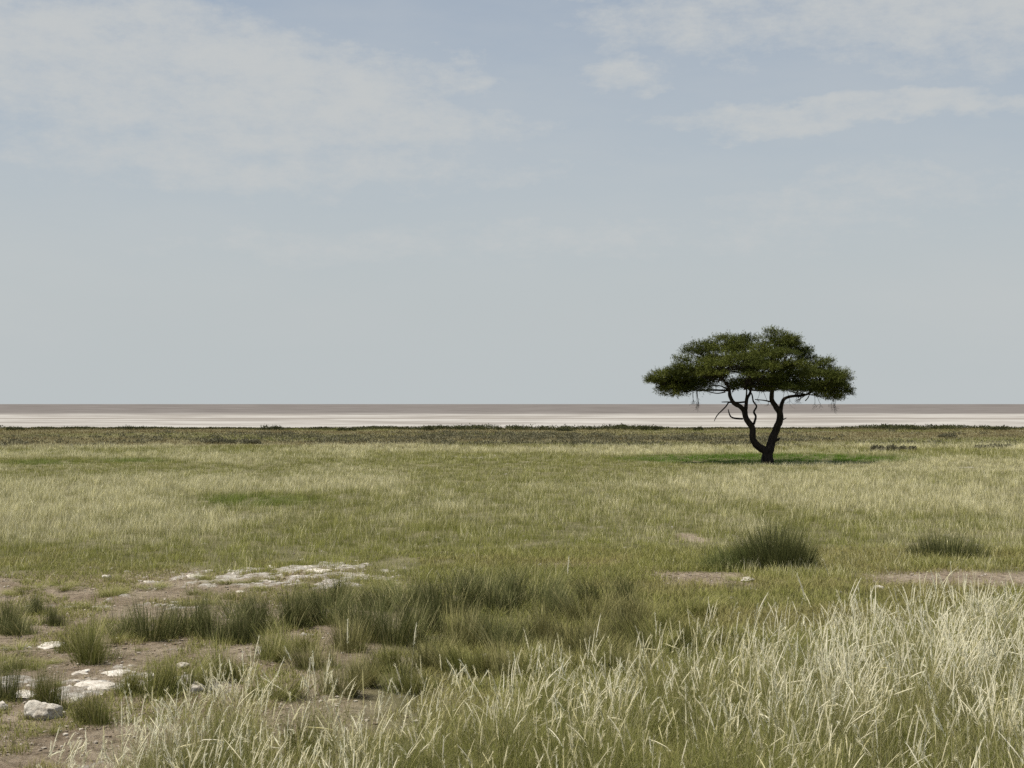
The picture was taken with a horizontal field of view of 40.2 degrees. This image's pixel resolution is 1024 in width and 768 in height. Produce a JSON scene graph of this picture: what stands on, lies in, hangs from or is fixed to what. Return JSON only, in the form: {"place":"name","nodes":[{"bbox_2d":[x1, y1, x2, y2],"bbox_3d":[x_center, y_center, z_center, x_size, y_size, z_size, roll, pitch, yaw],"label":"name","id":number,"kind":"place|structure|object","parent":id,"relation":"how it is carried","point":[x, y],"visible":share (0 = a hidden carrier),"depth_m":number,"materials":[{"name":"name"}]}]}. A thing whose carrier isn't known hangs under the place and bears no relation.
{"place":"outdoors","nodes":[
{"label":"outdoors","id":0,"kind":"place"},
{"bbox_2d":[0,427,1023,584],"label":"meadow grass","id":1,"kind":"structure","parent":0,"point":[741,487],"depth_m":38.83,"materials":[{"name":"plant"}]},
{"bbox_2d":[0,428,1023,767],"bbox_3d":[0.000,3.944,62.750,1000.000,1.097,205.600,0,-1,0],"label":"ground","id":2,"kind":"structure","parent":0,"point":[372,694],"depth_m":21.52,"materials":[{"name":"plant"}]},
{"bbox_2d":[0,589,20,597],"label":"grass tuft","id":3,"kind":"object","parent":2,"relation":"on","point":[8,592],"visible":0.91,"depth_m":19.16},
{"bbox_2d":[0,652,32,702],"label":"rush tuft","id":4,"kind":"object","parent":2,"relation":"on","point":[11,689],"visible":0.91,"depth_m":12.27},
{"bbox_2d":[0,593,33,632],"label":"rush tuft","id":5,"kind":"object","parent":2,"relation":"on","point":[8,614],"visible":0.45,"depth_m":16.07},
{"bbox_2d":[0,609,40,637],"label":"rush tuft","id":6,"kind":"object","parent":2,"relation":"on","point":[8,630],"visible":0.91,"depth_m":15.71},
{"bbox_2d":[0,639,45,654],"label":"grass tuft","id":7,"kind":"object","parent":2,"relation":"on","point":[15,648],"visible":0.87,"depth_m":14.83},
{"bbox_2d":[0,649,46,672],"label":"rush tuft","id":8,"kind":"object","parent":2,"relation":"on","point":[27,667],"visible":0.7,"depth_m":13.78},
{"bbox_2d":[14,689,35,698],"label":"limestone slab","id":9,"kind":"structure","parent":2,"relation":"on","point":[28,692],"depth_m":12.45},
{"bbox_2d":[10,585,43,594],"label":"grass tuft","id":10,"kind":"object","parent":2,"relation":"on","point":[19,591],"visible":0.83,"depth_m":19.25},
{"bbox_2d":[10,581,59,590],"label":"grass tuft","id":11,"kind":"object","parent":2,"relation":"on","point":[36,586],"visible":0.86,"depth_m":19.75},
{"bbox_2d":[18,588,53,615],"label":"rush tuft","id":12,"kind":"object","parent":2,"relation":"on","point":[35,604],"visible":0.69,"depth_m":17.46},
{"bbox_2d":[24,700,62,719],"bbox_3d":[-3.898,2.732,11.626,0.286,0.238,0.211,0,-1,14],"label":"boulder","id":13,"kind":"object","parent":2,"relation":"on","point":[34,709],"visible":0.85,"depth_m":11.57,"materials":[{"name":"stone"}]},
{"bbox_2d":[30,724,61,736],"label":"grass tuft","id":14,"kind":"object","parent":2,"relation":"on","point":[54,730],"visible":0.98,"depth_m":11.13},
{"bbox_2d":[27,655,68,667],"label":"grass tuft","id":15,"kind":"object","parent":2,"relation":"on","point":[52,662],"visible":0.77,"depth_m":14.06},
{"bbox_2d":[38,641,59,649],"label":"limestone slab","id":16,"kind":"structure","parent":2,"relation":"on","point":[49,645],"depth_m":14.99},
{"bbox_2d":[12,657,90,710],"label":"rush tuft","id":17,"kind":"object","parent":2,"relation":"on","point":[43,692],"visible":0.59,"depth_m":11.88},
{"bbox_2d":[36,599,71,626],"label":"rush tuft","id":18,"kind":"object","parent":2,"relation":"on","point":[54,618],"visible":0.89,"depth_m":16.44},
{"bbox_2d":[38,577,90,587],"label":"grass tuft","id":19,"kind":"object","parent":2,"relation":"on","point":[77,583],"visible":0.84,"depth_m":20.16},
{"bbox_2d":[53,582,81,591],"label":"grass tuft","id":20,"kind":"object","parent":2,"relation":"on","point":[65,588],"visible":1,"depth_m":19.61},
{"bbox_2d":[51,609,115,654],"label":"rush tuft","id":21,"kind":"object","parent":2,"relation":"on","point":[61,647],"visible":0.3,"depth_m":14.69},
{"bbox_2d":[41,600,136,667],"bbox_3d":[-4.263,2.521,14.249,1.120,0.620,1.011,-1,-1,33],"label":"rush tuft","id":22,"kind":"object","parent":2,"relation":"on","point":[93,653],"visible":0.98,"depth_m":14.13,"materials":[{"name":"plant"}]},
{"bbox_2d":[50,682,133,729],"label":"rush tuft","id":23,"kind":"object","parent":2,"relation":"on","point":[93,714],"visible":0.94,"depth_m":11.45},
{"bbox_2d":[74,680,115,689],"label":"limestone slab","id":24,"kind":"structure","parent":2,"relation":"on","point":[98,684],"depth_m":12.86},
{"bbox_2d":[86,585,128,597],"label":"grass tuft","id":25,"kind":"object","parent":2,"relation":"on","point":[104,593],"visible":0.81,"depth_m":19.16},
{"bbox_2d":[101,669,128,675],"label":"limestone slab","id":26,"kind":"structure","parent":2,"relation":"on","point":[115,672],"depth_m":13.48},
{"bbox_2d":[99,572,131,582],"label":"grass tuft","id":27,"kind":"object","parent":2,"relation":"on","point":[111,579],"visible":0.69,"depth_m":20.72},
{"bbox_2d":[80,600,152,638],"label":"rush tuft","id":28,"kind":"object","parent":2,"relation":"on","point":[125,627],"visible":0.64,"depth_m":15.62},
{"bbox_2d":[102,588,135,596],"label":"grass tuft","id":29,"kind":"object","parent":2,"relation":"on","point":[108,594],"visible":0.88,"depth_m":19.09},
{"bbox_2d":[102,629,145,647],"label":"grass tuft","id":30,"kind":"object","parent":2,"relation":"on","point":[117,639],"visible":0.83,"depth_m":15.28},
{"bbox_2d":[106,661,152,696],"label":"rush tuft","id":31,"kind":"object","parent":2,"relation":"on","point":[131,683],"visible":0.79,"depth_m":12.59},
{"bbox_2d":[118,425,152,429],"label":"bush","id":32,"kind":"object","parent":2,"relation":"on","point":[127,427],"visible":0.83,"depth_m":138.64,"materials":[{"name":"green plant"}]},
{"bbox_2d":[115,643,188,701],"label":"rush tuft","id":33,"kind":"object","parent":2,"relation":"on","point":[164,684],"visible":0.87,"depth_m":12.51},
{"bbox_2d":[133,578,175,591],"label":"grass tuft","id":34,"kind":"object","parent":2,"relation":"on","point":[161,584],"visible":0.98,"depth_m":19.83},
{"bbox_2d":[121,589,196,642],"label":"rush tuft","id":35,"kind":"object","parent":2,"relation":"on","point":[160,632],"visible":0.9,"depth_m":15.40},
{"bbox_2d":[152,577,225,638],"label":"rush tuft","id":36,"kind":"object","parent":2,"relation":"on","point":[186,616],"visible":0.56,"depth_m":15.73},
{"bbox_2d":[181,586,212,595],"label":"grass tuft","id":37,"kind":"object","parent":2,"relation":"on","point":[194,590],"visible":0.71,"depth_m":19.25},
{"bbox_2d":[169,651,224,694],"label":"rush tuft","id":38,"kind":"object","parent":2,"relation":"on","point":[193,677],"visible":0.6,"depth_m":12.65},
{"bbox_2d":[190,681,204,692],"bbox_3d":[-2.840,2.759,12.646,0.143,0.150,0.177,0,-1,-9],"label":"stone","id":39,"kind":"object","parent":2,"relation":"on","point":[196,688],"visible":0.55,"depth_m":12.57,"materials":[{"name":"stone"}]},
{"bbox_2d":[202,438,238,443],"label":"bush","id":40,"kind":"object","parent":2,"relation":"on","point":[218,440],"visible":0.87,"depth_m":91.80,"materials":[{"name":"green plant"}]},
{"bbox_2d":[182,595,263,640],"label":"rush tuft","id":41,"kind":"object","parent":2,"relation":"on","point":[207,618],"visible":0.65,"depth_m":15.42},
{"bbox_2d":[181,632,266,684],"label":"rush tuft","id":42,"kind":"object","parent":2,"relation":"on","point":[236,675],"visible":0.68,"depth_m":13.24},
{"bbox_2d":[193,575,264,585],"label":"grass tuft","id":43,"kind":"object","parent":2,"relation":"on","point":[221,582],"visible":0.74,"depth_m":20.25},
{"bbox_2d":[190,586,279,618],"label":"rush tuft","id":44,"kind":"object","parent":2,"relation":"on","point":[226,610],"visible":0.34,"depth_m":16.96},
{"bbox_2d":[194,595,276,645],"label":"rush tuft","id":45,"kind":"object","parent":2,"relation":"on","point":[244,636],"visible":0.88,"depth_m":15.17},
{"bbox_2d":[238,438,262,443],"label":"bush","id":46,"kind":"object","parent":2,"relation":"on","point":[250,441],"visible":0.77,"depth_m":90.69,"materials":[{"name":"green plant"}]},
{"bbox_2d":[227,584,292,633],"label":"rush tuft","id":47,"kind":"object","parent":2,"relation":"on","point":[265,623],"visible":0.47,"depth_m":15.73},
{"bbox_2d":[239,626,302,662],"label":"rush tuft","id":48,"kind":"object","parent":2,"relation":"on","point":[266,654],"visible":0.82,"depth_m":14.19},
{"bbox_2d":[260,424,285,429],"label":"bush","id":49,"kind":"object","parent":2,"relation":"on","point":[275,427],"visible":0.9,"depth_m":139.50,"materials":[{"name":"green plant"}]},
{"bbox_2d":[232,578,319,629],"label":"rush tuft","id":50,"kind":"object","parent":2,"relation":"on","point":[292,612],"visible":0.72,"depth_m":16.07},
{"bbox_2d":[226,661,337,704],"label":"rush tuft","id":51,"kind":"object","parent":2,"relation":"on","point":[295,688],"visible":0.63,"depth_m":12.34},
{"bbox_2d":[249,614,338,652],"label":"rush tuft","id":52,"kind":"object","parent":2,"relation":"on","point":[296,639],"visible":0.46,"depth_m":14.72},
{"bbox_2d":[255,631,344,673],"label":"rush tuft","id":53,"kind":"object","parent":2,"relation":"on","point":[305,660],"visible":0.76,"depth_m":13.80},
{"bbox_2d":[272,579,342,625],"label":"rush tuft","id":54,"kind":"object","parent":2,"relation":"on","point":[314,596],"visible":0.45,"depth_m":16.36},
{"bbox_2d":[275,578,377,627],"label":"rush tuft","id":55,"kind":"object","parent":2,"relation":"on","point":[339,607],"visible":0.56,"depth_m":16.33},
{"bbox_2d":[301,659,375,698],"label":"rush tuft","id":56,"kind":"object","parent":2,"relation":"on","point":[339,687],"visible":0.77,"depth_m":12.49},
{"bbox_2d":[310,571,374,606],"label":"rush tuft","id":57,"kind":"object","parent":2,"relation":"on","point":[334,588],"visible":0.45,"depth_m":18.09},
{"bbox_2d":[327,619,361,716],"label":"grass stalk","id":58,"kind":"object","parent":2,"relation":"on","point":[347,676],"depth_m":11.63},
{"bbox_2d":[316,612,389,654],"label":"rush tuft","id":59,"kind":"object","parent":2,"relation":"on","point":[353,643],"visible":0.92,"depth_m":14.78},
{"bbox_2d":[306,591,412,643],"bbox_3d":[-1.604,2.541,15.270,1.321,0.611,1.063,0,-1,-16],"label":"rush tuft","id":60,"kind":"object","parent":2,"relation":"on","point":[370,619],"visible":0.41,"depth_m":15.29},
{"bbox_2d":[333,645,393,688],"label":"rush tuft","id":61,"kind":"object","parent":2,"relation":"on","point":[354,670],"visible":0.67,"depth_m":12.93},
{"bbox_2d":[347,570,415,612],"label":"rush tuft","id":62,"kind":"object","parent":2,"relation":"on","point":[378,597],"visible":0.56,"depth_m":17.57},
{"bbox_2d":[349,640,421,673],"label":"rush tuft","id":63,"kind":"object","parent":2,"relation":"on","point":[386,656],"visible":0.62,"depth_m":13.56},
{"bbox_2d":[356,589,452,647],"bbox_3d":[-1.089,2.522,15.226,1.098,0.630,1.364,0,-1,-29],"label":"rush tuft","id":64,"kind":"object","parent":2,"relation":"on","point":[406,627],"visible":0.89,"depth_m":15.10,"materials":[{"name":"plant"}]},
{"bbox_2d":[367,564,455,607],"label":"rush tuft","id":65,"kind":"object","parent":2,"relation":"on","point":[396,597],"visible":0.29,"depth_m":18.28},
{"bbox_2d":[401,623,421,714],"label":"grass stalk","id":66,"kind":"object","parent":2,"relation":"on","point":[411,673],"depth_m":11.68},
{"bbox_2d":[368,657,455,695],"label":"rush tuft","id":67,"kind":"object","parent":2,"relation":"on","point":[406,683],"visible":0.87,"depth_m":12.58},
{"bbox_2d":[372,576,456,636],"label":"rush tuft","id":68,"kind":"object","parent":2,"relation":"on","point":[433,610],"visible":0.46,"depth_m":15.95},
{"bbox_2d":[390,629,476,673],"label":"rush tuft","id":69,"kind":"object","parent":2,"relation":"on","point":[429,653],"visible":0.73,"depth_m":13.75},
{"bbox_2d":[391,559,518,615],"bbox_3d":[-0.622,2.511,17.357,1.610,0.713,1.198,0,-1,-18],"label":"rush tuft","id":70,"kind":"object","parent":2,"relation":"on","point":[466,594],"visible":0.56,"depth_m":17.31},
{"bbox_2d":[416,595,509,651],"bbox_3d":[-0.584,2.569,14.996,0.994,0.582,1.195,0,-1,-10],"label":"rush tuft","id":71,"kind":"object","parent":2,"relation":"on","point":[467,634],"visible":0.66,"depth_m":15.08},
{"bbox_2d":[426,631,499,677],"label":"rush tuft","id":72,"kind":"object","parent":2,"relation":"on","point":[456,659],"visible":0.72,"depth_m":13.42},
{"bbox_2d":[433,596,522,641],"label":"rush tuft","id":73,"kind":"object","parent":2,"relation":"on","point":[493,626],"visible":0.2,"depth_m":15.43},
{"bbox_2d":[442,562,539,596],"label":"rush tuft","id":74,"kind":"object","parent":2,"relation":"on","point":[479,581],"visible":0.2,"depth_m":19.24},
{"bbox_2d":[460,602,548,653],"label":"rush tuft","id":75,"kind":"object","parent":2,"relation":"on","point":[511,638],"visible":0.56,"depth_m":14.84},
{"bbox_2d":[463,564,552,616],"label":"rush tuft","id":76,"kind":"object","parent":2,"relation":"on","point":[505,598],"visible":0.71,"depth_m":17.44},
{"bbox_2d":[0,429,1018,446],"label":"grey scrub","id":77,"kind":"object","parent":2,"relation":"on","point":[691,437],"visible":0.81,"depth_m":101.11,"materials":[{"name":"green plant"}]},
{"bbox_2d":[0,541,1023,767],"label":"turf","id":78,"kind":"structure","parent":2,"relation":"on","point":[654,594],"depth_m":18.35,"materials":[{"name":"green plant"}]},
{"bbox_2d":[0,423,1023,429],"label":"pan edge scrub","id":79,"kind":"object","parent":2,"relation":"on","point":[548,427],"visible":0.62,"depth_m":144.44,"materials":[{"name":"green plant"}]},
{"bbox_2d":[462,635,565,680],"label":"rush tuft","id":80,"kind":"object","parent":2,"relation":"on","point":[500,662],"visible":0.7,"depth_m":13.38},
{"bbox_2d":[7,558,1023,767],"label":"tall grass","id":81,"kind":"structure","parent":2,"relation":"on","point":[971,706],"depth_m":9.88,"materials":[{"name":"plant"}]},
{"bbox_2d":[477,553,583,607],"bbox_3d":[0.151,2.559,18.309,1.675,0.685,1.246,0,-1,10],"label":"rush tuft","id":82,"kind":"object","parent":2,"relation":"on","point":[536,589],"visible":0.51,"depth_m":18.23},
{"bbox_2d":[489,595,574,647],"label":"rush tuft","id":83,"kind":"object","parent":2,"relation":"on","point":[543,622],"visible":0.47,"depth_m":14.92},
{"bbox_2d":[507,634,573,681],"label":"rush tuft","id":84,"kind":"object","parent":2,"relation":"on","point":[535,659],"visible":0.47,"depth_m":13.35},
{"bbox_2d":[500,629,583,665],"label":"rush tuft","id":85,"kind":"object","parent":2,"relation":"on","point":[551,645],"visible":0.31,"depth_m":13.98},
{"bbox_2d":[512,576,610,620],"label":"rush tuft","id":86,"kind":"object","parent":2,"relation":"on","point":[558,593],"visible":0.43,"depth_m":17.01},
{"bbox_2d":[533,606,623,652],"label":"rush tuft","id":87,"kind":"object","parent":2,"relation":"on","point":[564,636],"visible":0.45,"depth_m":14.74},
{"bbox_2d":[538,585,635,624],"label":"rush tuft","id":88,"kind":"object","parent":2,"relation":"on","point":[576,613],"visible":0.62,"depth_m":16.63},
{"bbox_2d":[564,631,635,676],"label":"rush tuft","id":89,"kind":"object","parent":2,"relation":"on","point":[598,658],"visible":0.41,"depth_m":13.48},
{"bbox_2d":[553,616,646,662],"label":"rush tuft","id":90,"kind":"object","parent":2,"relation":"on","point":[608,641],"visible":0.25,"depth_m":14.01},
{"bbox_2d":[556,567,649,605],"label":"rush tuft","id":91,"kind":"object","parent":2,"relation":"on","point":[619,588],"visible":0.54,"depth_m":18.23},
{"bbox_2d":[569,596,663,643],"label":"rush tuft","id":92,"kind":"object","parent":2,"relation":"on","point":[619,617],"visible":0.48,"depth_m":15.27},
{"bbox_2d":[572,630,668,677],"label":"rush tuft","id":93,"kind":"object","parent":2,"relation":"on","point":[631,660],"visible":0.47,"depth_m":13.44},
{"bbox_2d":[606,585,674,622],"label":"rush tuft","id":94,"kind":"object","parent":2,"relation":"on","point":[635,605],"visible":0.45,"depth_m":16.71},
{"bbox_2d":[640,424,662,430],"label":"bush","id":95,"kind":"object","parent":2,"relation":"on","point":[646,428],"visible":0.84,"depth_m":139.53,"materials":[{"name":"green plant"}]},
{"bbox_2d":[604,604,704,659],"bbox_3d":[1.447,2.570,14.608,1.332,0.548,1.000,0,-1,9],"label":"rush tuft","id":96,"kind":"object","parent":2,"relation":"on","point":[632,636],"visible":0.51,"depth_m":14.61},
{"bbox_2d":[639,603,700,635],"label":"rush tuft","id":97,"kind":"object","parent":2,"relation":"on","point":[662,619],"visible":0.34,"depth_m":15.78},
{"bbox_2d":[650,608,722,655],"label":"rush tuft","id":98,"kind":"object","parent":2,"relation":"on","point":[687,634],"visible":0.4,"depth_m":14.71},
{"bbox_2d":[660,589,737,618],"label":"rush tuft","id":99,"kind":"object","parent":2,"relation":"on","point":[697,609],"visible":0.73,"depth_m":17.03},
{"bbox_2d":[675,613,752,645],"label":"rush tuft","id":100,"kind":"object","parent":2,"relation":"on","point":[740,630],"visible":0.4,"depth_m":15.26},
{"bbox_2d":[719,573,766,584],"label":"grass tuft","id":101,"kind":"object","parent":2,"relation":"on","point":[734,579],"visible":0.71,"depth_m":20.35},
{"bbox_2d":[642,325,856,463],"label":"acacia tree","id":102,"kind":"object","parent":2,"relation":"on","point":[709,368],"visible":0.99,"depth_m":60.69,"materials":[{"name":"green plant"}]},
{"bbox_2d":[678,507,821,571],"bbox_3d":[3.716,2.425,22.347,2.633,1.081,1.809,0,-1,0],"label":"rush clump","id":103,"kind":"object","parent":2,"relation":"on","point":[784,551],"visible":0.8,"depth_m":22.08,"materials":[{"name":"plant"}]},
{"bbox_2d":[719,625,804,654],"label":"rush tuft","id":104,"kind":"object","parent":2,"relation":"on","point":[765,635],"visible":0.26,"depth_m":14.63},
{"bbox_2d":[747,576,816,588],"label":"grass tuft","id":105,"kind":"object","parent":2,"relation":"on","point":[789,583],"visible":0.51,"depth_m":19.97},
{"bbox_2d":[817,578,905,592],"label":"grass tuft","id":106,"kind":"object","parent":2,"relation":"on","point":[846,584],"visible":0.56,"depth_m":19.62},
{"bbox_2d":[868,443,897,450],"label":"bush","id":107,"kind":"object","parent":2,"relation":"on","point":[880,447],"visible":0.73,"depth_m":76.53,"materials":[{"name":"green plant"}]},
{"bbox_2d":[883,426,930,429],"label":"bush","id":108,"kind":"object","parent":2,"relation":"on","point":[915,428],"visible":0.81,"depth_m":138.19,"materials":[{"name":"green plant"}]},
{"bbox_2d":[898,444,916,450],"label":"bush","id":109,"kind":"object","parent":2,"relation":"on","point":[905,447],"visible":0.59,"depth_m":77.29,"materials":[{"name":"green plant"}]},
{"bbox_2d":[902,523,991,559],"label":"rush clump","id":110,"kind":"object","parent":2,"relation":"on","point":[948,546],"visible":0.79,"depth_m":23.65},
{"bbox_2d":[937,433,958,437],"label":"bush","id":111,"kind":"object","parent":2,"relation":"on","point":[949,435],"visible":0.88,"depth_m":107.05,"materials":[{"name":"green plant"}]},
{"bbox_2d":[975,443,1016,448],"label":"bush","id":112,"kind":"object","parent":2,"relation":"on","point":[997,445],"visible":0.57,"depth_m":79.77,"materials":[{"name":"green plant"}]},
{"bbox_2d":[983,425,1010,430],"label":"bush","id":113,"kind":"object","parent":2,"relation":"on","point":[1000,428],"visible":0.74,"depth_m":137.64,"materials":[{"name":"green plant"}]},
{"bbox_2d":[0,404,1023,427],"bbox_3d":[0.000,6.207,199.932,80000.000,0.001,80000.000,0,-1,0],"label":"salt pan","id":114,"kind":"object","parent":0,"point":[300,415],"visible":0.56,"depth_m":407.89,"materials":[{"name":"sand"}]},
{"bbox_2d":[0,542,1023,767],"bbox_3d":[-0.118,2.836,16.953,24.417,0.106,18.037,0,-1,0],"label":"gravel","id":115,"kind":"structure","parent":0,"point":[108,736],"depth_m":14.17,"materials":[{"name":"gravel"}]},
{"bbox_2d":[0,0,1023,403],"label":"sky","id":116,"kind":"structure","parent":0,"point":[202,201],"materials":[{"name":"blue"}]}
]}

